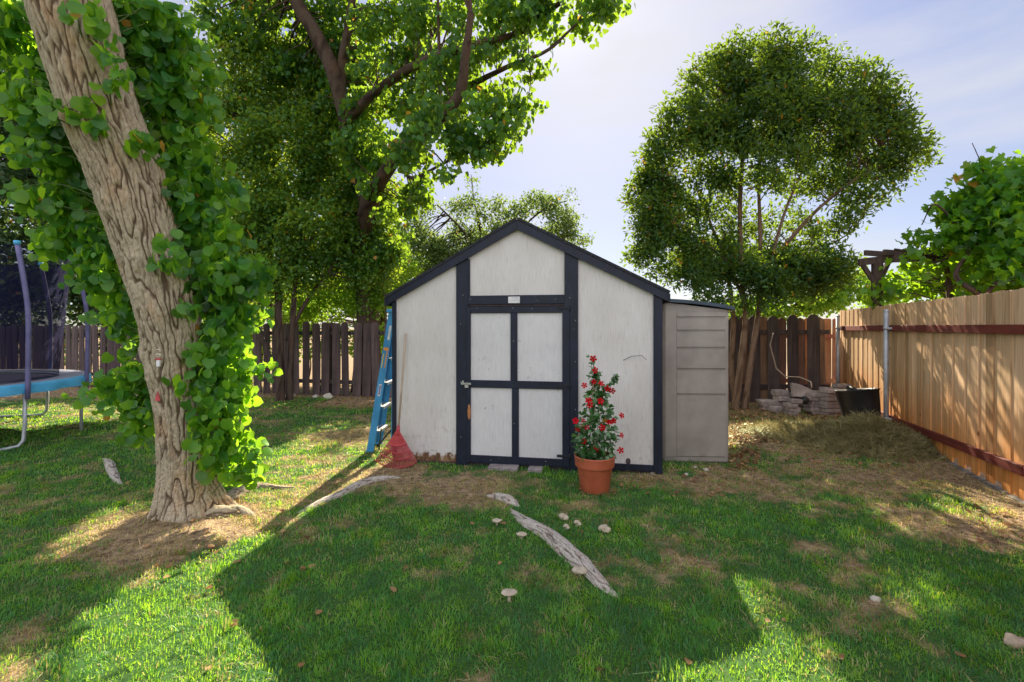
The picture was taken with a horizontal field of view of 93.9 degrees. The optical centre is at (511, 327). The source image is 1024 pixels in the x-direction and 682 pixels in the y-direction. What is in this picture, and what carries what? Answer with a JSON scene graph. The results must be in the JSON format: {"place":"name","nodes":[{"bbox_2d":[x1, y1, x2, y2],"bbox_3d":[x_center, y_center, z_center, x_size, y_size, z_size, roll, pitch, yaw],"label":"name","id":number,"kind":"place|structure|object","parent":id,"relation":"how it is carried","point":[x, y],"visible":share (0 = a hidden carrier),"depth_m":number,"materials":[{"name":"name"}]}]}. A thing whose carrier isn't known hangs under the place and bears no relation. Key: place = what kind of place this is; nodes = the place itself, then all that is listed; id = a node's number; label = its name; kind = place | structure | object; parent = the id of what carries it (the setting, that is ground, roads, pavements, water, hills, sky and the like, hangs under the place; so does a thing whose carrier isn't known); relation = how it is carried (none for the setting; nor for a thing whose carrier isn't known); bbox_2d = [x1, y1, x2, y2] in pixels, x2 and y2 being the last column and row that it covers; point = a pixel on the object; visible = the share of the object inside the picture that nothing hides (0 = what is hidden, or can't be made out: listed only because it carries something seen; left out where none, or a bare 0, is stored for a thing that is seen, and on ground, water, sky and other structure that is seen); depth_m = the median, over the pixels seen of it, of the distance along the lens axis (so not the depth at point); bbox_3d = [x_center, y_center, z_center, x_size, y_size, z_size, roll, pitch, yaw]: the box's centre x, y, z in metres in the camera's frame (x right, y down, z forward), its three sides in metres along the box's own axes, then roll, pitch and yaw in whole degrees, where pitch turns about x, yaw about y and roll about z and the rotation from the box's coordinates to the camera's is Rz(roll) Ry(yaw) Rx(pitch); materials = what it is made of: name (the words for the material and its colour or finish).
{"place":"outdoors","nodes":[
{"label":"outdoors","id":0,"kind":"place"},
{"bbox_2d":[0,329,1023,681],"bbox_3d":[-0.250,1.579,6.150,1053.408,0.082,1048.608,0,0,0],"label":"ground","id":1,"kind":"structure","parent":0,"point":[510,609],"depth_m":3.21,"materials":[{"name":"green plant"}]},
{"bbox_2d":[0,240,92,450],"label":"trampoline","id":2,"kind":"object","parent":1,"relation":"on","point":[33,301],"visible":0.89,"depth_m":6.67,"materials":[{"name":"metal"}]},
{"bbox_2d":[64,296,135,369],"bbox_3d":[-13.700,-0.053,15.422,10.967,3.417,2.704,0,0,0],"label":"shrub","id":3,"kind":"object","parent":1,"relation":"on","point":[70,313],"visible":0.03,"depth_m":15.19,"materials":[{"name":"green plant"}]},
{"bbox_2d":[102,458,122,484],"bbox_3d":[-4.480,1.602,5.353,0.103,0.103,1.395,0,0,-44],"label":"exposed root","id":4,"kind":"object","parent":1,"relation":"on","point":[111,469],"visible":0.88,"depth_m":5.23,"materials":[{"name":"grey plant"}]},
{"bbox_2d":[0,0,234,372],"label":"shade tree","id":5,"kind":"object","parent":1,"relation":"on","point":[10,231],"visible":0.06,"depth_m":14.69,"materials":[{"name":"green plant"}]},
{"bbox_2d":[0,0,282,522],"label":"cottonwood tree","id":6,"kind":"object","parent":1,"relation":"on","point":[127,190],"visible":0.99,"depth_m":3.79,"materials":[{"name":"green plant"}]},
{"bbox_2d":[155,392,160,400],"bbox_3d":[-2.803,0.543,3.780,0.044,0.075,0.008,0,0,0],"label":"pennant","id":7,"kind":"object","parent":6,"relation":"attached to","point":[157,398],"visible":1,"depth_m":3.78,"materials":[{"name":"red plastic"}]},
{"bbox_2d":[155,349,161,366],"bbox_3d":[-2.738,0.235,3.698,0.050,0.139,0.030,0,0,0],"label":"trunk ornament","id":8,"kind":"object","parent":6,"relation":"attached to","point":[158,355],"visible":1,"depth_m":3.69,"materials":[{"name":"white"}]},
{"bbox_2d":[60,324,250,388],"bbox_3d":[-10.988,0.812,12.746,9.380,1.777,0.241,0,0,13],"label":"picket fence","id":9,"kind":"object","parent":1,"relation":"on","point":[76,348],"visible":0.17,"depth_m":12.72,"materials":[{"name":"brown wood"}]},
{"bbox_2d":[203,505,256,516],"bbox_3d":[-2.371,1.575,4.000,0.494,0.183,0.170,0,0,-8],"label":"exposed root","id":10,"kind":"object","parent":1,"relation":"on","point":[221,510],"visible":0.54,"depth_m":3.97,"materials":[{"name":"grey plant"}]},
{"bbox_2d":[227,483,294,499],"bbox_3d":[-2.465,1.594,4.548,0.321,0.202,0.695,0,0,34],"label":"exposed root","id":11,"kind":"object","parent":1,"relation":"on","point":[234,493],"visible":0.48,"depth_m":4.51,"materials":[{"name":"beige plant"}]},
{"bbox_2d":[257,332,285,391],"bbox_3d":[-5.631,0.821,11.225,0.801,1.435,0.041,0,0,12],"label":"leaning board","id":12,"kind":"object","parent":1,"relation":"on","point":[264,345],"visible":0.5,"depth_m":11.25,"materials":[{"name":"brown wood"}]},
{"bbox_2d":[201,284,385,373],"bbox_3d":[-6.379,0.027,13.748,8.331,3.258,1.817,0,0,6],"label":"shrub","id":13,"kind":"object","parent":1,"relation":"on","point":[351,348],"visible":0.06,"depth_m":13.45,"materials":[{"name":"green plant"}]},
{"bbox_2d":[194,22,404,401],"bbox_3d":[-4.824,-2.562,10.601,5.040,8.370,2.488,0,0,0],"label":"privet tree","id":14,"kind":"object","parent":1,"relation":"on","point":[269,117],"visible":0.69,"depth_m":10.22,"materials":[{"name":"green plant"}]},
{"bbox_2d":[253,322,391,397],"bbox_3d":[-4.316,0.781,11.301,4.029,1.837,0.245,0,0,11],"label":"picket fence","id":15,"kind":"object","parent":1,"relation":"on","point":[330,355],"visible":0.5,"depth_m":11.21,"materials":[{"name":"brown wood"}]},
{"bbox_2d":[323,393,332,398],"bbox_3d":[-4.143,1.560,10.731,0.273,0.173,0.180,0,0,31],"label":"stone","id":16,"kind":"object","parent":1,"relation":"on","point":[328,395],"visible":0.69,"depth_m":10.67,"materials":[{"name":"grey stone"}]},
{"bbox_2d":[270,232,421,391],"bbox_3d":[-4.153,-0.317,11.761,3.815,3.940,1.917,0,0,0],"label":"shrub","id":17,"kind":"object","parent":1,"relation":"on","point":[344,303],"visible":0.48,"depth_m":11.62,"materials":[{"name":"green plant"}]},
{"bbox_2d":[264,253,432,355],"bbox_3d":[-4.876,-0.514,14.962,5.965,4.458,2.282,0,0,0],"label":"back tree","id":18,"kind":"object","parent":1,"relation":"on","point":[334,319],"visible":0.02,"depth_m":14.69,"materials":[{"name":"green plant"}]},
{"bbox_2d":[299,475,401,512],"bbox_3d":[-1.576,1.588,4.626,0.225,0.106,1.210,0,0,33],"label":"exposed root","id":19,"kind":"object","parent":1,"relation":"on","point":[354,486],"visible":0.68,"depth_m":4.66,"materials":[{"name":"grey plant"}]},
{"bbox_2d":[366,309,391,452],"bbox_3d":[-1.657,0.689,6.327,0.425,1.843,0.453,0,0,0],"label":"step ladder","id":20,"kind":"object","parent":1,"relation":"on","point":[378,426],"visible":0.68,"depth_m":6.12,"materials":[{"name":"metal"}]},
{"bbox_2d":[375,333,416,468],"bbox_3d":[-1.301,0.839,5.555,0.500,1.542,0.292,0,0,10],"label":"leaf rake","id":21,"kind":"object","parent":1,"relation":"on","point":[397,442],"visible":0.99,"depth_m":5.47,"materials":[{"name":"red plastic"}]},
{"bbox_2d":[185,0,635,394],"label":"cottonwood tree","id":22,"kind":"object","parent":1,"relation":"on","point":[359,66],"visible":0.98,"depth_m":8.35,"materials":[{"name":"green plant"}]},
{"bbox_2d":[395,172,595,279],"bbox_3d":[-0.622,-1.266,14.166,6.104,6.597,2.186,0,0,0],"label":"pale tree","id":23,"kind":"object","parent":1,"relation":"on","point":[437,248],"visible":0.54,"depth_m":13.86,"materials":[{"name":"green plant"}]},
{"bbox_2d":[492,518,501,525],"bbox_3d":[-0.119,1.570,3.846,0.087,0.061,0.057,0,0,0],"label":"mushroom","id":24,"kind":"object","parent":1,"relation":"on","point":[496,520],"visible":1,"depth_m":3.83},
{"bbox_2d":[485,493,518,505],"bbox_3d":[-0.072,1.590,4.403,0.426,0.113,0.116,0,0,43],"label":"exposed root","id":25,"kind":"object","parent":1,"relation":"on","point":[508,499],"visible":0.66,"depth_m":4.36,"materials":[{"name":"grey plant"}]},
{"bbox_2d":[487,463,519,471],"bbox_3d":[-0.093,1.592,5.437,0.340,0.050,0.200,-1,1,10],"label":"paving slab","id":26,"kind":"object","parent":1,"relation":"on","point":[509,467],"depth_m":5.36,"materials":[{"name":"grey concrete"}]},
{"bbox_2d":[501,588,516,601],"bbox_3d":[-0.016,1.577,2.799,0.096,0.075,0.075,0,0,0],"label":"mushroom","id":27,"kind":"object","parent":1,"relation":"on","point":[509,592],"visible":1,"depth_m":2.79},
{"bbox_2d":[0,402,1023,681],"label":"straw thatch","id":28,"kind":"object","parent":1,"relation":"on","point":[550,504],"visible":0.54,"depth_m":4.63,"materials":[{"name":"beige plant"}]},
{"bbox_2d":[516,532,526,538],"bbox_3d":[0.072,1.577,3.610,0.066,0.063,0.065,0,0,-39],"label":"mushroom","id":29,"kind":"object","parent":1,"relation":"on","point":[521,535],"visible":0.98,"depth_m":3.60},
{"bbox_2d":[385,217,669,474],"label":"garden shed","id":30,"kind":"structure","parent":1,"relation":"on","point":[509,326],"depth_m":5.45,"materials":[{"name":"white wood"}]},
{"bbox_2d":[461,305,570,466],"bbox_3d":[0.033,0.660,5.447,1.269,1.810,0.063,0,0,10],"label":"door","id":31,"kind":"structure","parent":30,"relation":"in","point":[518,391],"depth_m":5.45,"materials":[{"name":"wood"}]},
{"bbox_2d":[33,387,1023,670],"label":"fallen leaves","id":32,"kind":"object","parent":1,"relation":"on","point":[737,441],"visible":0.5,"depth_m":5.54,"materials":[{"name":"brown plant"}]},
{"bbox_2d":[528,465,543,472],"bbox_3d":[0.269,1.592,5.385,0.160,0.050,0.200,-1,1,10],"label":"paving slab","id":33,"kind":"object","parent":1,"relation":"on","point":[538,469],"depth_m":5.31,"materials":[{"name":"grey concrete"}]},
{"bbox_2d":[558,513,568,520],"bbox_3d":[0.424,1.570,3.958,0.088,0.068,0.059,0,0,0],"label":"mushroom","id":34,"kind":"object","parent":1,"relation":"on","point":[563,516],"visible":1,"depth_m":3.94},
{"bbox_2d":[510,508,617,596],"bbox_3d":[0.324,1.598,3.518,0.154,0.149,1.487,0,0,-27],"label":"exposed root","id":35,"kind":"object","parent":1,"relation":"on","point":[568,550],"visible":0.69,"depth_m":3.34,"materials":[{"name":"grey plant"}]},
{"bbox_2d":[574,520,581,526],"bbox_3d":[0.527,1.580,3.847,0.062,0.058,0.047,0,0,0],"label":"mushroom","id":36,"kind":"object","parent":1,"relation":"on","point":[576,522],"visible":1,"depth_m":3.83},
{"bbox_2d":[571,566,586,576],"bbox_3d":[0.437,1.589,3.101,0.101,0.068,0.074,0,0,0],"label":"mushroom","id":37,"kind":"object","parent":1,"relation":"on","point":[578,570],"visible":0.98,"depth_m":3.09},
{"bbox_2d":[571,355,623,494],"bbox_3d":[0.836,0.939,4.726,0.527,1.341,0.432,0,0,0],"label":"potted plant","id":38,"kind":"object","parent":1,"relation":"on","point":[594,463],"visible":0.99,"depth_m":4.65,"materials":[{"name":"green plant"}]},
{"bbox_2d":[598,524,610,532],"bbox_3d":[0.725,1.579,3.747,0.102,0.070,0.066,0,0,0],"label":"mushroom","id":39,"kind":"object","parent":1,"relation":"on","point":[604,528],"visible":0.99,"depth_m":3.73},
{"bbox_2d":[662,299,734,462],"bbox_3d":[2.211,0.630,6.143,0.855,1.940,1.035,0,0,3],"label":"storage locker","id":40,"kind":"object","parent":1,"relation":"on","point":[694,381],"visible":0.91,"depth_m":5.67,"materials":[{"name":"beige plastic"}]},
{"bbox_2d":[728,314,829,401],"bbox_3d":[2.263,0.711,10.511,8.949,1.978,0.273,0,0,5],"label":"board fence","id":41,"kind":"object","parent":1,"relation":"on","point":[767,376],"visible":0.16,"depth_m":10.17,"materials":[{"name":"brown wood"}]},
{"bbox_2d":[728,318,835,396],"bbox_3d":[5.598,0.702,10.839,4.014,1.815,0.078,0,0,4],"label":"board fence","id":42,"kind":"object","parent":1,"relation":"on","point":[829,380],"visible":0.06,"depth_m":10.73,"materials":[{"name":"brown wood"}]},
{"bbox_2d":[617,17,948,409],"bbox_3d":[5.211,-2.170,9.501,6.336,7.810,2.631,0,0,0],"label":"laurel tree","id":43,"kind":"object","parent":1,"relation":"on","point":[791,108],"visible":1,"depth_m":9.02,"materials":[{"name":"green plant"}]},
{"bbox_2d":[784,410,798,415],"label":"paver","id":44,"kind":"object","parent":1,"relation":"on","point":[789,412],"visible":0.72,"depth_m":8.65,"materials":[{"name":"stone"}]},
{"bbox_2d":[785,406,800,411],"bbox_3d":[5.145,1.492,8.756,0.193,0.076,0.194,1,0,2],"label":"paver","id":45,"kind":"object","parent":44,"relation":"on","point":[798,409],"visible":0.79,"depth_m":8.66,"materials":[{"name":"stone"}]},
{"bbox_2d":[783,402,797,407],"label":"paver","id":46,"kind":"object","parent":45,"relation":"on","point":[790,405],"visible":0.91,"depth_m":8.64,"materials":[{"name":"stone"}]},
{"bbox_2d":[787,398,802,402],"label":"paver","id":47,"kind":"object","parent":46,"relation":"on","point":[792,400],"visible":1,"depth_m":8.68,"materials":[{"name":"stone"}]},
{"bbox_2d":[800,396,808,404],"bbox_3d":[5.345,1.331,8.716,0.149,0.148,0.136,0,0,0],"label":"round stone","id":48,"kind":"object","parent":47,"relation":"on","point":[805,399],"visible":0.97,"depth_m":8.67,"materials":[{"name":"black stone"}]},
{"bbox_2d":[726,265,903,323],"bbox_3d":[8.354,-0.235,13.242,5.666,3.497,1.760,0,0,0],"label":"back tree","id":49,"kind":"object","parent":1,"relation":"on","point":[846,298],"visible":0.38,"depth_m":12.92,"materials":[{"name":"green plant"}]},
{"bbox_2d":[729,409,955,462],"bbox_3d":[4.700,1.359,6.750,3.100,0.579,2.900,0,0,0],"label":"clippings heap","id":50,"kind":"object","parent":1,"relation":"on","point":[874,435],"visible":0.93,"depth_m":6.27,"materials":[{"name":"brown plant"}]},
{"bbox_2d":[834,385,880,417],"bbox_3d":[5.591,1.290,7.760,0.585,0.717,0.678,0,0,28],"label":"planter tub","id":51,"kind":"object","parent":50,"relation":"on","point":[853,399],"visible":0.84,"depth_m":7.49,"materials":[{"name":"black plastic"}]},
{"bbox_2d":[869,595,881,602],"bbox_3d":[2.127,1.590,2.799,0.047,0.036,0.062,0,0,-40],"label":"stone","id":52,"kind":"object","parent":1,"relation":"on","point":[874,598],"visible":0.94,"depth_m":2.79,"materials":[{"name":"grey stone"}]},
{"bbox_2d":[857,248,996,306],"bbox_3d":[8.157,0.129,8.227,3.930,2.942,1.673,0,0,-19],"label":"pergola","id":53,"kind":"object","parent":1,"relation":"on","point":[874,274],"visible":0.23,"depth_m":8.25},
{"bbox_2d":[836,288,1023,499],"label":"cedar fence","id":54,"kind":"object","parent":1,"relation":"on","point":[946,375],"visible":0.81,"depth_m":5.59,"materials":[{"name":"wood"}]},
{"bbox_2d":[856,143,1023,309],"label":"grapevine","id":55,"kind":"object","parent":1,"relation":"on","point":[978,219],"visible":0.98,"depth_m":7.09,"materials":[{"name":"green plant"}]},
{"bbox_2d":[935,453,1023,503],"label":"concrete kerb","id":56,"kind":"structure","parent":1,"relation":"on","point":[990,484],"depth_m":4.90,"materials":[{"name":"grey concrete"}]},
{"bbox_2d":[1002,632,1023,648],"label":"rock","id":57,"kind":"object","parent":1,"relation":"on","point":[1014,640],"visible":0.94,"depth_m":2.39,"materials":[{"name":"beige stone"}]},
{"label":"paver","id":58,"kind":"object","parent":1,"relation":"on","visible":0},
{"bbox_2d":[820,407,839,412],"bbox_3d":[5.845,1.508,8.751,0.357,0.068,0.253,1,1,-4],"label":"paver","id":59,"kind":"object","parent":58,"relation":"on","point":[830,410],"visible":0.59,"depth_m":8.63,"materials":[{"name":"stone"}]},
{"bbox_2d":[818,404,838,408],"bbox_3d":[5.836,1.439,8.755,0.384,0.066,0.236,1,0,-9],"label":"paver","id":60,"kind":"object","parent":59,"relation":"on","point":[836,406],"visible":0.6,"depth_m":8.64,"materials":[{"name":"stone"}]},
{"bbox_2d":[819,400,837,404],"bbox_3d":[5.852,1.369,8.781,0.376,0.071,0.221,0,0,-9],"label":"paver","id":61,"kind":"object","parent":60,"relation":"on","point":[828,402],"visible":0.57,"depth_m":8.67,"materials":[{"name":"stone"}]},
{"bbox_2d":[819,396,836,400],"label":"paver","id":62,"kind":"object","parent":61,"relation":"on","point":[823,398],"visible":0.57,"depth_m":8.63,"materials":[{"name":"stone"}]},
{"bbox_2d":[817,392,835,396],"bbox_3d":[5.855,1.224,8.772,0.392,0.068,0.239,-1,0,-11],"label":"paver","id":63,"kind":"object","parent":62,"relation":"on","point":[824,394],"visible":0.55,"depth_m":8.65,"materials":[{"name":"stone"}]},
{"bbox_2d":[819,388,845,392],"bbox_3d":[5.881,1.158,8.737,0.410,0.061,0.237,0,-1,-9],"label":"paver","id":64,"kind":"object","parent":63,"relation":"on","point":[828,390],"visible":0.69,"depth_m":8.67,"materials":[{"name":"stone"}]},
{"bbox_2d":[0,0,1023,328],"label":"sky","id":65,"kind":"structure","parent":0,"point":[965,58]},
{"label":"paver","id":66,"kind":"object","parent":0,"visible":0},
{"bbox_2d":[757,401,775,404],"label":"paver","id":67,"kind":"object","parent":66,"relation":"on","point":[767,403],"visible":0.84,"depth_m":9.16,"materials":[{"name":"stone"}]},
{"bbox_2d":[755,399,775,401],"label":"paver","id":68,"kind":"object","parent":67,"relation":"on","point":[765,400],"visible":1,"depth_m":9.19,"materials":[{"name":"stone"}]},
{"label":"paver","id":69,"kind":"object","parent":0,"visible":0},
{"bbox_2d":[775,401,786,405],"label":"paver","id":70,"kind":"object","parent":69,"relation":"on","point":[779,403],"visible":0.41,"depth_m":9.12,"materials":[{"name":"stone"}]},
{"bbox_2d":[773,395,789,400],"bbox_3d":[5.183,1.362,9.197,0.241,0.098,0.201,0,0,-11],"label":"paver","id":71,"kind":"object","parent":70,"relation":"on","point":[780,398],"visible":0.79,"depth_m":9.11,"materials":[{"name":"stone"}]},
{"bbox_2d":[771,389,788,395],"bbox_3d":[5.171,1.258,9.229,0.259,0.105,0.207,0,0,0],"label":"paver","id":72,"kind":"object","parent":71,"relation":"on","point":[779,392],"visible":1,"depth_m":9.13,"materials":[{"name":"stone"}]},
{"bbox_2d":[770,333,811,387],"bbox_3d":[5.552,0.638,9.480,0.139,1.056,0.834,0,0,-31],"label":"dead branch","id":73,"kind":"object","parent":72,"relation":"on","point":[781,372],"visible":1,"depth_m":9.62,"materials":[{"name":"brown wood"}]},
{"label":"paver","id":74,"kind":"object","parent":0,"visible":0},
{"bbox_2d":[803,407,819,411],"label":"paver","id":75,"kind":"object","parent":74,"relation":"on","point":[811,409],"visible":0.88,"depth_m":8.77,"materials":[{"name":"stone"}]},
{"bbox_2d":[803,404,819,407],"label":"paver","id":76,"kind":"object","parent":75,"relation":"on","point":[812,405],"visible":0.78,"depth_m":8.79,"materials":[{"name":"stone"}]},
{"bbox_2d":[808,401,819,403],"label":"paver","id":77,"kind":"object","parent":76,"relation":"on","point":[813,402],"visible":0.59,"depth_m":8.79,"materials":[{"name":"stone"}]},
{"bbox_2d":[802,396,818,400],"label":"paver","id":78,"kind":"object","parent":77,"relation":"on","point":[813,398],"visible":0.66,"depth_m":8.77,"materials":[{"name":"stone"}]},
{"bbox_2d":[806,393,819,396],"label":"paver","id":79,"kind":"object","parent":78,"relation":"on","point":[813,394],"visible":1,"depth_m":8.79,"materials":[{"name":"stone"}]},
{"bbox_2d":[790,383,816,396],"bbox_3d":[5.514,1.190,9.005,0.500,0.260,0.060,4,-14,0],"label":"broken slab","id":80,"kind":"object","parent":79,"relation":"on","point":[798,390],"depth_m":8.98,"materials":[{"name":"concrete"}]},
{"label":"paver","id":81,"kind":"object","parent":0,"visible":0},
{"bbox_2d":[832,383,850,387],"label":"paver","id":82,"kind":"object","parent":81,"relation":"on","point":[838,385],"visible":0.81,"depth_m":9.50,"materials":[{"name":"stone"}]},
{"label":"paver","id":83,"kind":"object","parent":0,"visible":0},
{"bbox_2d":[769,408,782,411],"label":"paver","id":84,"kind":"object","parent":83,"relation":"on","point":[774,410],"visible":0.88,"depth_m":8.87,"materials":[{"name":"stone"}]},
{"bbox_2d":[769,406,783,408],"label":"paver","id":85,"kind":"object","parent":84,"relation":"on","point":[776,407],"visible":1,"depth_m":8.90,"materials":[{"name":"stone"}]}
]}

